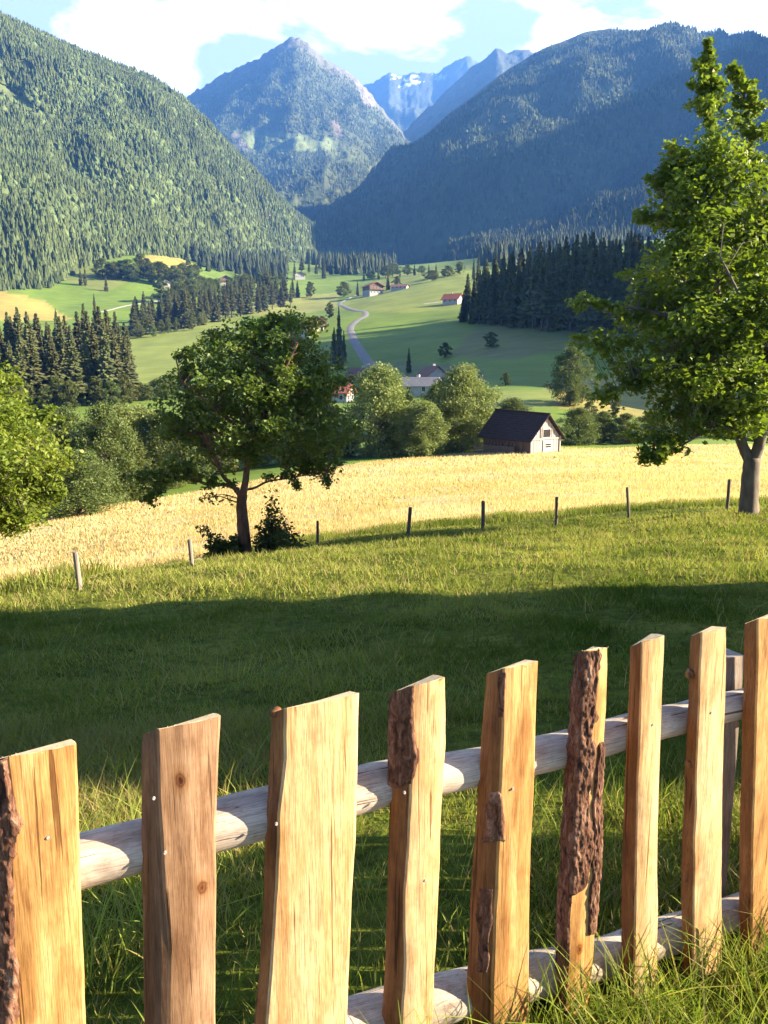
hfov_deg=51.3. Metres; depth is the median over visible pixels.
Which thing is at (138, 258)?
broadleaf tree
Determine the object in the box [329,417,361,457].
broadleaf tree
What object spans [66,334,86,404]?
spruce
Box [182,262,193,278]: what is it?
broadleaf tree
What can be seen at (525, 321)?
spruce
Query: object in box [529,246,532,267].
spruce
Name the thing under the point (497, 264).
spruce
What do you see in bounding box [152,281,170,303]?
broadleaf tree
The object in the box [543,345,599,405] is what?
broadleaf tree
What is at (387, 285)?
spruce
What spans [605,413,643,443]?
bush
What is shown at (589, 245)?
spruce
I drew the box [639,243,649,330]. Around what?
spruce
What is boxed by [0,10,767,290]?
forest
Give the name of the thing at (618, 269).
spruce
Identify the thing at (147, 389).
broadleaf tree
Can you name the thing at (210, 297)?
spruce
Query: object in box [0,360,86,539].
bright tree
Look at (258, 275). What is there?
broadleaf tree
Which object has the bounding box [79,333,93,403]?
spruce
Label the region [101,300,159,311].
track
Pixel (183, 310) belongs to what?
spruce
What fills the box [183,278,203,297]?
broadleaf tree
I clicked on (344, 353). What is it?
spruce
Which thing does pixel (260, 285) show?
spruce
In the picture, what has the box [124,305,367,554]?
fruit tree
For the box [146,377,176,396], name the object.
broadleaf tree
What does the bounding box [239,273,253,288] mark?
broadleaf tree
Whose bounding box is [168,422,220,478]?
broadleaf tree
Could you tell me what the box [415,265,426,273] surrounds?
broadleaf tree
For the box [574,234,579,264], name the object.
spruce
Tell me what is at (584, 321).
spruce
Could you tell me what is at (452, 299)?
house
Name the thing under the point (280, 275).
broadleaf tree
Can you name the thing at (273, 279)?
broadleaf tree
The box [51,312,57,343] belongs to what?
spruce
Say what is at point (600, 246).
spruce
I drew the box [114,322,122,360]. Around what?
spruce
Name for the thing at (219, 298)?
spruce
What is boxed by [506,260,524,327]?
spruce
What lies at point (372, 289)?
house
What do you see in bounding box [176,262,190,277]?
broadleaf tree
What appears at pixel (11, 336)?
spruce
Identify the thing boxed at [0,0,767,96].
sky
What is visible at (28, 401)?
broadleaf tree
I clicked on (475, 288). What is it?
spruce
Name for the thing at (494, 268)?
spruce
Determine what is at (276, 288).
spruce
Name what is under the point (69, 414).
broadleaf tree
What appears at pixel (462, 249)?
spur
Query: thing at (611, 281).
spruce
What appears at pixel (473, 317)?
spruce
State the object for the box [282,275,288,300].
spruce
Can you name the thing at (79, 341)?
spruce
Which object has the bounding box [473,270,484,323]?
spruce
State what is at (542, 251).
spruce
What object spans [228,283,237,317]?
spruce
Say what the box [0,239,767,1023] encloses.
ground
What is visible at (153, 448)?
broadleaf tree
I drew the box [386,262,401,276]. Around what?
broadleaf tree
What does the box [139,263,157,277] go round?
broadleaf tree
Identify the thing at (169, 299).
spruce
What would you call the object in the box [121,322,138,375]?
spruce
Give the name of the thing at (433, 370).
house
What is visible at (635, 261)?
spruce
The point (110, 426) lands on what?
broadleaf tree
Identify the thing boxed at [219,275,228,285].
house
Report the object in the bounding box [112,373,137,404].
broadleaf tree
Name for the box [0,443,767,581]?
wheat field
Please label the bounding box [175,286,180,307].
spruce
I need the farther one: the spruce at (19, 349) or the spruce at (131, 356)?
the spruce at (131, 356)
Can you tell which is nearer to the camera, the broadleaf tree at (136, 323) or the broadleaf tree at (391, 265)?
the broadleaf tree at (136, 323)
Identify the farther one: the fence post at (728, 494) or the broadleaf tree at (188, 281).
the broadleaf tree at (188, 281)
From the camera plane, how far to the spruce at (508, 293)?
333.48 m
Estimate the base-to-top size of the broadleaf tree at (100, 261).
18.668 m
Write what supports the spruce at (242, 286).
on the ground at (392, 327)
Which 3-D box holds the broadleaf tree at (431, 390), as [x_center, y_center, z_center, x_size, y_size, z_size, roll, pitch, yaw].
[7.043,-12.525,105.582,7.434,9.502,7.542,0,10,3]
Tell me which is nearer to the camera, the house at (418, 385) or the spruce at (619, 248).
the house at (418, 385)
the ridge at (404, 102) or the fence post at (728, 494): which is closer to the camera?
the fence post at (728, 494)
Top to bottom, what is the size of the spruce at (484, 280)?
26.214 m
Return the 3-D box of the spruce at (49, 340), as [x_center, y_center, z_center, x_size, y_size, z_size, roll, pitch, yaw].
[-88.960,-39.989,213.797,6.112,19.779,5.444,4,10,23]
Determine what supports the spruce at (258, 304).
on the ground at (392, 327)
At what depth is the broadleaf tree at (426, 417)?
92.62 m
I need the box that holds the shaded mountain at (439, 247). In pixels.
[313,24,767,265]
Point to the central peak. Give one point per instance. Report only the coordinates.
(254, 136)
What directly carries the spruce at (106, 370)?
on the ground at (392, 327)
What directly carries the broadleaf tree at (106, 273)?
on the ground at (392, 327)
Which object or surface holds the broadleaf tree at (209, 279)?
on the ground at (392, 327)
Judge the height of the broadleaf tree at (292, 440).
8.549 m
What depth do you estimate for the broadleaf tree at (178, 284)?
663.13 m
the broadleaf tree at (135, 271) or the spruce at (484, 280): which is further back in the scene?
the broadleaf tree at (135, 271)
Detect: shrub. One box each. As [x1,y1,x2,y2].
[194,524,245,560]
[250,489,317,553]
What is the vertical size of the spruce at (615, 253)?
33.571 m
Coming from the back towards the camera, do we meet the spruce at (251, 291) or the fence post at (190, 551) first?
the spruce at (251, 291)
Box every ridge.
[363,56,477,131]
[403,48,533,142]
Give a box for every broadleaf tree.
[7,381,37,405]
[25,428,69,514]
[29,405,85,499]
[36,385,55,407]
[38,447,131,518]
[43,375,67,406]
[58,380,82,408]
[62,419,120,490]
[69,400,144,505]
[84,376,104,404]
[89,257,112,276]
[101,380,126,405]
[102,261,126,278]
[103,262,112,277]
[112,260,129,278]
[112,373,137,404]
[112,402,150,480]
[112,437,155,501]
[118,258,139,279]
[122,403,174,485]
[126,263,139,280]
[126,385,141,400]
[128,319,146,337]
[132,253,148,276]
[134,409,200,489]
[135,381,148,399]
[137,384,154,400]
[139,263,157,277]
[139,314,152,334]
[140,258,152,276]
[144,261,173,282]
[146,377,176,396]
[148,324,156,336]
[148,380,160,397]
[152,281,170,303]
[155,319,165,331]
[158,269,179,283]
[165,317,172,333]
[166,288,174,303]
[168,265,182,287]
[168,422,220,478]
[169,271,187,283]
[172,281,189,298]
[173,317,179,331]
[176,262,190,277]
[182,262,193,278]
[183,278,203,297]
[185,279,194,298]
[187,312,197,329]
[190,264,202,277]
[194,312,207,324]
[195,275,213,292]
[196,411,241,474]
[206,277,217,296]
[212,278,223,292]
[225,277,233,288]
[231,274,240,291]
[237,406,280,468]
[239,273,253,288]
[255,271,263,286]
[262,271,271,282]
[269,411,317,462]
[270,276,279,286]
[278,273,287,283]
[306,282,316,297]
[307,398,343,457]
[320,316,328,328]
[324,302,333,317]
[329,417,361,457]
[335,281,352,295]
[339,361,419,457]
[366,270,376,278]
[379,265,391,277]
[381,393,418,450]
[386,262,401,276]
[391,276,401,283]
[392,400,451,456]
[401,265,412,274]
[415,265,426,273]
[419,382,460,439]
[421,270,438,280]
[426,361,504,451]
[437,342,452,357]
[440,265,455,275]
[454,261,465,273]
[483,331,499,346]
[492,395,534,411]
[500,373,510,385]
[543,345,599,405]
[555,406,604,445]
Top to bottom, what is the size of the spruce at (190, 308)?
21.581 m
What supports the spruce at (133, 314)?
on the ground at (392, 327)
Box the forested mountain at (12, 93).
[0,45,334,272]
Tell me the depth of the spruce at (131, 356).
240.35 m
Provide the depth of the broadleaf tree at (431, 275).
728.71 m
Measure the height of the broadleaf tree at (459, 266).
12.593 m
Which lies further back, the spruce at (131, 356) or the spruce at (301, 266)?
the spruce at (301, 266)
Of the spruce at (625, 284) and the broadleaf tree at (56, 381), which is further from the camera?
the spruce at (625, 284)
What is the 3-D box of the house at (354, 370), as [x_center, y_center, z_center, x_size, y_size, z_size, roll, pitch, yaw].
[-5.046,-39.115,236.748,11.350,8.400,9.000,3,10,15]
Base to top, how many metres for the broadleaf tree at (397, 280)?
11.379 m
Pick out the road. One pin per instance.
(363, 355)
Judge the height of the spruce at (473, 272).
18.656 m
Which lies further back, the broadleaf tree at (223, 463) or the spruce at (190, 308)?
the spruce at (190, 308)
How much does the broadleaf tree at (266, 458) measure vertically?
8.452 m
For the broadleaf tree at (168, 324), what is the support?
on the ground at (392, 327)
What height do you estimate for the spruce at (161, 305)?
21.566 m
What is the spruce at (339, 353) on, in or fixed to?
on the ground at (392, 327)
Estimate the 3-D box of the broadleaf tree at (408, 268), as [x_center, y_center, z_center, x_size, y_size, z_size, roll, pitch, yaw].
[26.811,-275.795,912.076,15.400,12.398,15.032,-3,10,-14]
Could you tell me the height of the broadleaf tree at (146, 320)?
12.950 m
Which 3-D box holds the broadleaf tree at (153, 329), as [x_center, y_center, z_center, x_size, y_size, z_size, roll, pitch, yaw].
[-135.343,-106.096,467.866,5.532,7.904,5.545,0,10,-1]
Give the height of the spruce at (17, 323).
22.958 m
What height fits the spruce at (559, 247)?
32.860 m
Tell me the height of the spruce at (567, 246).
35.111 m
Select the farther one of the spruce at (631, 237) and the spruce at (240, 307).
the spruce at (240, 307)
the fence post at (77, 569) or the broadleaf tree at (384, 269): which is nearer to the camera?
the fence post at (77, 569)
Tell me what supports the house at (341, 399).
on the ground at (392, 327)
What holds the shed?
on the ground at (392, 327)
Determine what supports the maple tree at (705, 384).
on the ground at (392, 327)
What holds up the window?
in the barn
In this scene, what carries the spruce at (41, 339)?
on the ground at (392, 327)
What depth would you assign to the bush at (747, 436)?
113.00 m
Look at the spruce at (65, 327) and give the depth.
251.06 m
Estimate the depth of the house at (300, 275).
957.42 m
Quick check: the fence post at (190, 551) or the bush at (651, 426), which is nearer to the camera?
the fence post at (190, 551)
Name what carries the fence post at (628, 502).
on the ground at (392, 327)
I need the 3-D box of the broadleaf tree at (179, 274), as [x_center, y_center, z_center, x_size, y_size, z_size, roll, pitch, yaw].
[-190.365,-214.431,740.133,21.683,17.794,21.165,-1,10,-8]
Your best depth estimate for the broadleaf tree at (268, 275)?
816.77 m
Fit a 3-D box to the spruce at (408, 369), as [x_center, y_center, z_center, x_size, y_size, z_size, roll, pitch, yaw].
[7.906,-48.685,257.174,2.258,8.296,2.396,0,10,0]
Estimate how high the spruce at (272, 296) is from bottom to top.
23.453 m
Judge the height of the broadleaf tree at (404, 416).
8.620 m
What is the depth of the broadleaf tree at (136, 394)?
203.54 m
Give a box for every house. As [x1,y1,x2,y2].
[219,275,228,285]
[293,271,305,279]
[303,316,326,331]
[329,383,356,402]
[345,365,382,388]
[361,282,385,296]
[400,375,441,396]
[414,364,446,380]
[440,293,462,304]
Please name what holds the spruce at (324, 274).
on the ground at (392, 327)
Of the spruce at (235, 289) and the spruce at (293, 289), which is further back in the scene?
the spruce at (293, 289)
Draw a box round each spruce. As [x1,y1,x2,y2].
[0,329,6,358]
[0,350,4,393]
[2,312,8,348]
[3,316,16,363]
[3,341,19,388]
[6,307,23,339]
[11,328,31,405]
[14,313,23,342]
[21,315,40,363]
[24,334,46,408]
[31,312,46,347]
[37,326,46,354]
[38,346,47,383]
[44,322,47,348]
[45,325,56,370]
[45,341,64,406]
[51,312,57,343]
[53,316,66,361]
[58,337,81,404]
[61,316,67,337]
[65,325,80,366]
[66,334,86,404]
[72,311,81,349]
[76,323,81,364]
[78,269,82,284]
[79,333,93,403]
[80,303,84,329]
[81,310,98,372]
[83,266,87,285]
[85,326,99,400]
[91,303,96,333]
[93,306,102,349]
[95,319,118,400]
[99,311,123,369]
[103,276,108,291]
[109,329,126,392]
[111,311,120,335]
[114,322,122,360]
[119,336,138,396]
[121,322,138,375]
[125,328,138,388]
[127,301,142,337]
[129,296,139,319]
[139,291,146,319]
[139,302,148,333]
[147,300,154,333]
[150,294,155,323]
[154,300,162,328]
[159,294,163,317]
[161,298,173,329]
[166,287,172,314]
[170,291,178,327]
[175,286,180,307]
[176,285,193,328]
[187,294,196,326]
[191,288,196,316]
[195,288,207,324]
[203,285,211,322]
[207,284,212,315]
[210,289,221,321]
[216,278,222,311]
[220,284,230,318]
[225,278,229,299]
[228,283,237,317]
[233,273,237,310]
[236,286,244,316]
[239,275,246,303]
[243,281,254,313]
[248,273,255,301]
[254,276,268,305]
[254,283,262,312]
[261,280,269,310]
[262,270,271,304]
[268,281,276,308]
[273,275,278,302]
[276,283,285,306]
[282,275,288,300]
[289,284,292,301]
[291,277,295,298]
[295,281,299,297]
[298,255,304,271]
[314,260,317,273]
[321,256,326,277]
[328,261,332,273]
[329,328,337,364]
[334,340,344,369]
[336,306,342,351]
[341,330,346,360]
[356,280,358,295]
[386,275,389,289]
[405,349,411,372]
[457,292,467,321]
[462,274,471,318]
[468,281,478,323]
[469,277,476,310]
[472,260,475,279]
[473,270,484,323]
[475,265,479,290]
[477,265,487,321]
[481,272,492,323]
[485,259,489,279]
[485,271,500,324]
[488,259,497,305]
[490,253,499,279]
[494,272,507,325]
[497,255,506,278]
[498,258,505,289]
[500,263,514,315]
[504,253,515,323]
[506,250,515,320]
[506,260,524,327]
[514,248,525,286]
[515,255,523,277]
[516,254,534,327]
[519,251,534,321]
[521,250,538,328]
[522,247,542,326]
[528,253,546,330]
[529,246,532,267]
[535,261,558,331]
[538,241,544,323]
[544,249,550,326]
[548,240,551,259]
[550,248,556,281]
[554,242,561,263]
[560,246,564,265]
[561,236,570,266]
[568,243,576,276]
[573,249,598,331]
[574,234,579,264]
[574,237,586,294]
[576,233,587,266]
[583,235,595,270]
[590,251,612,330]
[592,231,598,268]
[594,239,603,275]
[601,240,611,325]
[602,237,606,260]
[603,250,620,330]
[609,233,632,327]
[610,239,617,327]
[610,239,622,321]
[612,251,622,326]
[613,257,635,332]
[629,230,632,247]
[630,233,640,328]
[631,256,638,322]
[637,234,640,254]
[637,236,644,325]
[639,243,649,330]
[646,236,657,287]
[648,242,656,303]
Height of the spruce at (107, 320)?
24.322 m
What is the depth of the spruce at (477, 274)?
394.50 m
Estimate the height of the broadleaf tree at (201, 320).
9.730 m
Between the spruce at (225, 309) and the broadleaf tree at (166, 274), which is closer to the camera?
the spruce at (225, 309)
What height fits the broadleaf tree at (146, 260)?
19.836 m
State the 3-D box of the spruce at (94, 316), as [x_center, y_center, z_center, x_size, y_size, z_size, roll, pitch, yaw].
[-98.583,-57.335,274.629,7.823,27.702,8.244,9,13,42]
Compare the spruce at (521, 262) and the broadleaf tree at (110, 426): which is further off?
the spruce at (521, 262)
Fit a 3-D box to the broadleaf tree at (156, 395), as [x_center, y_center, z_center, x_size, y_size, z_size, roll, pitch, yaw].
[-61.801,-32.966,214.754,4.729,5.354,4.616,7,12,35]
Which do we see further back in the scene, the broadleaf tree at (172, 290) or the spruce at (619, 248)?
the broadleaf tree at (172, 290)
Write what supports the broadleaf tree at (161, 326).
on the ground at (392, 327)
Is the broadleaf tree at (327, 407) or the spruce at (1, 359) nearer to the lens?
the broadleaf tree at (327, 407)
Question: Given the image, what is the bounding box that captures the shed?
[390,284,409,291]
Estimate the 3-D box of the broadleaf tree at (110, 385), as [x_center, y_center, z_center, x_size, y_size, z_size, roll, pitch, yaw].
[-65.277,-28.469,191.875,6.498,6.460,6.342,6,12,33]
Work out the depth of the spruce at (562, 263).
305.62 m
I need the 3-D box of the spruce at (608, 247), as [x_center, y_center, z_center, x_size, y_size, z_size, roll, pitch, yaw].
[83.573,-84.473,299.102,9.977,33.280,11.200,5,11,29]
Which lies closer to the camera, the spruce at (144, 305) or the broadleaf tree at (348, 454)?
the broadleaf tree at (348, 454)
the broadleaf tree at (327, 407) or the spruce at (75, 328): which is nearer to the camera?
the broadleaf tree at (327, 407)
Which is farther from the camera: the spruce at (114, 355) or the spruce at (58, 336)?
the spruce at (58, 336)
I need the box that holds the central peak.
[186,37,412,218]
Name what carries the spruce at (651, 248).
on the ground at (392, 327)
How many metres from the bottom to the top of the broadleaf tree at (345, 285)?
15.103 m
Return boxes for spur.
[448,53,767,260]
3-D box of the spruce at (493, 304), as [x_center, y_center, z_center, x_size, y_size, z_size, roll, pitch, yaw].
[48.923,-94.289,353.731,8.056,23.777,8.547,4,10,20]
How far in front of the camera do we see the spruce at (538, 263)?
318.82 m
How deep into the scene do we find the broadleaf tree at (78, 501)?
63.67 m
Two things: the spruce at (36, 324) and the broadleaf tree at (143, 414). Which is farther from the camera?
the spruce at (36, 324)
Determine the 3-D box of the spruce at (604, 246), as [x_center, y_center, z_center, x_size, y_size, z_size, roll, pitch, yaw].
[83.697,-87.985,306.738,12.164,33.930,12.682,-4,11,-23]
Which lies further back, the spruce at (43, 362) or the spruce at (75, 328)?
the spruce at (75, 328)
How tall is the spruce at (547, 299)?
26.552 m
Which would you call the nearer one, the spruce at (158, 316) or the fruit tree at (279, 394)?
the fruit tree at (279, 394)
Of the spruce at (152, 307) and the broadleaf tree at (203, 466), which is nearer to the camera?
the broadleaf tree at (203, 466)
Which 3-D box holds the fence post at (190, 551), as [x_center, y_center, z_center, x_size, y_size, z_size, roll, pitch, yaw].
[-3.550,0.949,14.754,0.111,0.913,0.091,0,10,0]
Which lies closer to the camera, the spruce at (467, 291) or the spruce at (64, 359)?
the spruce at (64, 359)
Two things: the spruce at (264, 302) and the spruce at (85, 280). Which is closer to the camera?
the spruce at (264, 302)
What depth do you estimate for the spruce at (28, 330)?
209.34 m
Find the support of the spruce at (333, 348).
on the ground at (392, 327)
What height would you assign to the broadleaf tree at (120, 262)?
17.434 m
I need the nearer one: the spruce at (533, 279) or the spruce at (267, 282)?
the spruce at (533, 279)
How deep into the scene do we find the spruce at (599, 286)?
292.75 m
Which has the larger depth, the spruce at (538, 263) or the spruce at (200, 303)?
the spruce at (200, 303)
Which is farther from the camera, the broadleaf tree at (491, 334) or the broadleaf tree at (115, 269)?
the broadleaf tree at (115, 269)
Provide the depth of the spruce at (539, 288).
302.16 m
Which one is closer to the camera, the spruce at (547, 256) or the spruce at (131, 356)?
the spruce at (131, 356)
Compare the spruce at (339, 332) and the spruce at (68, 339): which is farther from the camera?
the spruce at (339, 332)
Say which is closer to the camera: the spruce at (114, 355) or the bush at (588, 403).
the bush at (588, 403)
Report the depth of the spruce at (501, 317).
343.79 m
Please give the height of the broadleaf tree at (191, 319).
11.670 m
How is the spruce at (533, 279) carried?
on the ground at (392, 327)
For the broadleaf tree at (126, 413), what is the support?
on the ground at (392, 327)
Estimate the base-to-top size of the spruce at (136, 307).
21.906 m
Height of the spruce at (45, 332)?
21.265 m
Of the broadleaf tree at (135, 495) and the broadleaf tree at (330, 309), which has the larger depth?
the broadleaf tree at (330, 309)
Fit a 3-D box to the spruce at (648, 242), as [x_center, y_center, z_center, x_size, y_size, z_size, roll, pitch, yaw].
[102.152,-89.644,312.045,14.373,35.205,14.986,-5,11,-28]
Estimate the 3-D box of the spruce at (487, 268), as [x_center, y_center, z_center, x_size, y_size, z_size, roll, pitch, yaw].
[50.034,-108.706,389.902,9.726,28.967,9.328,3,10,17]
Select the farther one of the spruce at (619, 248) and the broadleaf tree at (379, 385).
the spruce at (619, 248)
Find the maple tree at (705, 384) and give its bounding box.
[564,36,767,514]
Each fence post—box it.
[73,552,82,589]
[188,539,193,566]
[316,521,318,544]
[406,507,411,534]
[481,501,484,530]
[554,497,557,525]
[626,487,629,517]
[725,479,730,509]
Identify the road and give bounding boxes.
[337,301,376,366]
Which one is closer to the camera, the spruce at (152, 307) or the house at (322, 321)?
the house at (322, 321)
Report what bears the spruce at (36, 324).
on the ground at (392, 327)
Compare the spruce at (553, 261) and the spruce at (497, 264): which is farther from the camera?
the spruce at (497, 264)
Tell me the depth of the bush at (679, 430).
111.27 m
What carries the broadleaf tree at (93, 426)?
on the ground at (392, 327)
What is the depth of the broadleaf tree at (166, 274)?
734.53 m
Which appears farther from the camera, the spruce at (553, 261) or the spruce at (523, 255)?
the spruce at (523, 255)
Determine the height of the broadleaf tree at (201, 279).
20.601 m
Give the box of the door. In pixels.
[543,440,551,451]
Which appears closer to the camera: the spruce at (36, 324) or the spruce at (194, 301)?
the spruce at (36, 324)
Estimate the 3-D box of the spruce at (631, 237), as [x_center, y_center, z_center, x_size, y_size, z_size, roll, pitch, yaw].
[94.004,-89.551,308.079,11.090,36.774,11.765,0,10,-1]
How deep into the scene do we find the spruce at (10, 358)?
187.34 m
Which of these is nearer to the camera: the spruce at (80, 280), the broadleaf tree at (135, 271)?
the spruce at (80, 280)
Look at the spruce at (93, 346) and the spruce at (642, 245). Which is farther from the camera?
the spruce at (642, 245)
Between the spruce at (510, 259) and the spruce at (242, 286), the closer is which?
the spruce at (510, 259)
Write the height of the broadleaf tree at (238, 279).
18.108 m
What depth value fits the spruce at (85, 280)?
699.42 m
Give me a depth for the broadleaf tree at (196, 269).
807.17 m
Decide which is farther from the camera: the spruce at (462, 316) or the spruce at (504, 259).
the spruce at (462, 316)
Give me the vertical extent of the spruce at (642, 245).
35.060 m
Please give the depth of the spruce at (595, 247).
303.86 m
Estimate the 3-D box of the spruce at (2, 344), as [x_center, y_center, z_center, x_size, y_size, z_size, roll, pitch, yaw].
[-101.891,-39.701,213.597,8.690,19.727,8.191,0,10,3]
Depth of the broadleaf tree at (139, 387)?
206.72 m
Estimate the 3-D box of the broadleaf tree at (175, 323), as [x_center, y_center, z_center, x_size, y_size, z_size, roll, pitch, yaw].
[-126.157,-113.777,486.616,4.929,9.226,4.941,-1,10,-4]
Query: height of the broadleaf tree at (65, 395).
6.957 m
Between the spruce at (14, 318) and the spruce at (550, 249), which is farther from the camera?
the spruce at (550, 249)
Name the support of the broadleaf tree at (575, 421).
on the ground at (392, 327)
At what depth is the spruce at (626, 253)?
298.10 m
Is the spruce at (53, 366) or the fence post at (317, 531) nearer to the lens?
the fence post at (317, 531)
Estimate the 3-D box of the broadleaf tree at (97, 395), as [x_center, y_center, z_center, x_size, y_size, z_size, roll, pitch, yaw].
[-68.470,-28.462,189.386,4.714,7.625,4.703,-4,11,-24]
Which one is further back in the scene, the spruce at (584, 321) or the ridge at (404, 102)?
the ridge at (404, 102)
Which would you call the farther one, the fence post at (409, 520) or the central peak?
the central peak
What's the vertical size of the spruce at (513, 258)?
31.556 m
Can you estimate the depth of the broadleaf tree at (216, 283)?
754.06 m
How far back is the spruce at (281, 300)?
678.52 m
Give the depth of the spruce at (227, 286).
606.06 m
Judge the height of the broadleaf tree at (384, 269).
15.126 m
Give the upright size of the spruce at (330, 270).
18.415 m
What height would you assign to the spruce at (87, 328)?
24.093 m
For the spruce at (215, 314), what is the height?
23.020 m
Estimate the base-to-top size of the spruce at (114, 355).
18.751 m
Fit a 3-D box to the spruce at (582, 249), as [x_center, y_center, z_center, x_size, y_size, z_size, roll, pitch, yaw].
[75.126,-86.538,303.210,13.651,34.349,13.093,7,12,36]
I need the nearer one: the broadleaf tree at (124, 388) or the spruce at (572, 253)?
the broadleaf tree at (124, 388)
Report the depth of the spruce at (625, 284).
292.95 m
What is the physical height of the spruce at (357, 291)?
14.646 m
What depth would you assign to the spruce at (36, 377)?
185.42 m
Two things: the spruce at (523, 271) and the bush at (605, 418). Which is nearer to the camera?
the bush at (605, 418)
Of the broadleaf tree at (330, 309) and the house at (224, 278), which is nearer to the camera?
the broadleaf tree at (330, 309)
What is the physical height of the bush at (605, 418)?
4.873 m
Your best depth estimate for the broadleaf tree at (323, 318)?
430.01 m
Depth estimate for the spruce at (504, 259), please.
368.57 m
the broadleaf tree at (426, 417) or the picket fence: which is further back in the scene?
the broadleaf tree at (426, 417)
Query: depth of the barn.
90.62 m
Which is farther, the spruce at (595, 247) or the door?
the spruce at (595, 247)
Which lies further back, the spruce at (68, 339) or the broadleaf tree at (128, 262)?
the broadleaf tree at (128, 262)
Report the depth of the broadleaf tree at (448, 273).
754.11 m
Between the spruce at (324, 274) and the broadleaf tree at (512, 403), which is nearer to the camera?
the broadleaf tree at (512, 403)
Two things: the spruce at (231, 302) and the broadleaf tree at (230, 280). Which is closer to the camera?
the spruce at (231, 302)
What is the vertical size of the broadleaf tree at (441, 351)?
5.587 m
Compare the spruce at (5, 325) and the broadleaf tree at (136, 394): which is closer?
the broadleaf tree at (136, 394)
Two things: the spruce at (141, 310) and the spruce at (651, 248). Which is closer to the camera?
the spruce at (651, 248)
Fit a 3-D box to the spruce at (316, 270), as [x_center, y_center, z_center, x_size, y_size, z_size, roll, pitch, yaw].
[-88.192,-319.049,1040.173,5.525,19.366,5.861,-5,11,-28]
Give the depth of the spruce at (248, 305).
601.19 m
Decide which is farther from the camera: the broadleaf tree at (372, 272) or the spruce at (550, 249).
the broadleaf tree at (372, 272)
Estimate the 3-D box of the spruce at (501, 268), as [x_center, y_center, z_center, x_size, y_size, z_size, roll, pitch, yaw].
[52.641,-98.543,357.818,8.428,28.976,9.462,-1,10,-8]
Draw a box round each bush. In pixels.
[583,401,598,415]
[590,410,616,442]
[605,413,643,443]
[608,399,625,417]
[632,410,673,439]
[665,419,703,439]
[745,430,767,440]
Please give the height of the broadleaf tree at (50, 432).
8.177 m
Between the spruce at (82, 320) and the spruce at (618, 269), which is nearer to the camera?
the spruce at (82, 320)
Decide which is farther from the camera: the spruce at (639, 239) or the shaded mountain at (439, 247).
the shaded mountain at (439, 247)
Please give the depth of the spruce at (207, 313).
548.87 m
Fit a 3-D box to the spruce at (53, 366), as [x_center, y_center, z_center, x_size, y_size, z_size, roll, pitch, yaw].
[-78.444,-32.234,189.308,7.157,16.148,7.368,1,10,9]
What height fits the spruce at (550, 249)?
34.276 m
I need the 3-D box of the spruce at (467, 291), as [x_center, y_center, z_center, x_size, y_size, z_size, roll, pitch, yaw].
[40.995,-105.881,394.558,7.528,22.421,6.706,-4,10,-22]
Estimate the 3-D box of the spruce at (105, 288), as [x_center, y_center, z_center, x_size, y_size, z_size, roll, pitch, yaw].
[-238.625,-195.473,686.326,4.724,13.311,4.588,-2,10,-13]
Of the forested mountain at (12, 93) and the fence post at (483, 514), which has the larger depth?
the forested mountain at (12, 93)
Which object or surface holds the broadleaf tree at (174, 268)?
on the ground at (392, 327)
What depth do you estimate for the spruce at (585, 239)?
306.77 m
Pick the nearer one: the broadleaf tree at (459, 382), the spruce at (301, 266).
the broadleaf tree at (459, 382)
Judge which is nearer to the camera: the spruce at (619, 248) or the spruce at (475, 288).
the spruce at (619, 248)
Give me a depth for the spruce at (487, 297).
361.80 m
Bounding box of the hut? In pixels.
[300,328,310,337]
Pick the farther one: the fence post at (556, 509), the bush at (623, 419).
the bush at (623, 419)
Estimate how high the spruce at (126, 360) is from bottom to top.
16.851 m
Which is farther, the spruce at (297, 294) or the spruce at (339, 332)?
the spruce at (297, 294)
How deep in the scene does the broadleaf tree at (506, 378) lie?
190.51 m
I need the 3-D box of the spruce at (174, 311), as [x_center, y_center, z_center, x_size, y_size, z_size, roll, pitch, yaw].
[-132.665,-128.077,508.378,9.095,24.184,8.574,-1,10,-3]
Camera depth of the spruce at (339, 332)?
309.34 m
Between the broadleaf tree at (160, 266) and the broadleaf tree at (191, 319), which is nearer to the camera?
the broadleaf tree at (191, 319)
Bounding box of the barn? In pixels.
[473,408,566,453]
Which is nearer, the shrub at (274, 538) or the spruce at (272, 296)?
the shrub at (274, 538)
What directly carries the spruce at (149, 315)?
on the ground at (392, 327)
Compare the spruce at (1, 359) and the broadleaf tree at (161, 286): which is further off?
the broadleaf tree at (161, 286)
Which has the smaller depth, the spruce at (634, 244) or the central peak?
the spruce at (634, 244)
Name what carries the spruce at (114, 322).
on the ground at (392, 327)
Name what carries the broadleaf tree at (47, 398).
on the ground at (392, 327)
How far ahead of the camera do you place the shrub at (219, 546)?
26.01 m
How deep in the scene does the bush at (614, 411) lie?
148.52 m
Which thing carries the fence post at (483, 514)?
on the ground at (392, 327)
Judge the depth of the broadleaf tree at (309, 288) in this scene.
758.64 m
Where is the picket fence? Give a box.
[0,614,767,1023]
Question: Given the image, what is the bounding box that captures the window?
[545,443,550,447]
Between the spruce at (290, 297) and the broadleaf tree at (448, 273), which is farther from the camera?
the broadleaf tree at (448, 273)
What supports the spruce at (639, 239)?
on the ground at (392, 327)
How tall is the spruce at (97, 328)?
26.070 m
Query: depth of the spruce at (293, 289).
750.58 m

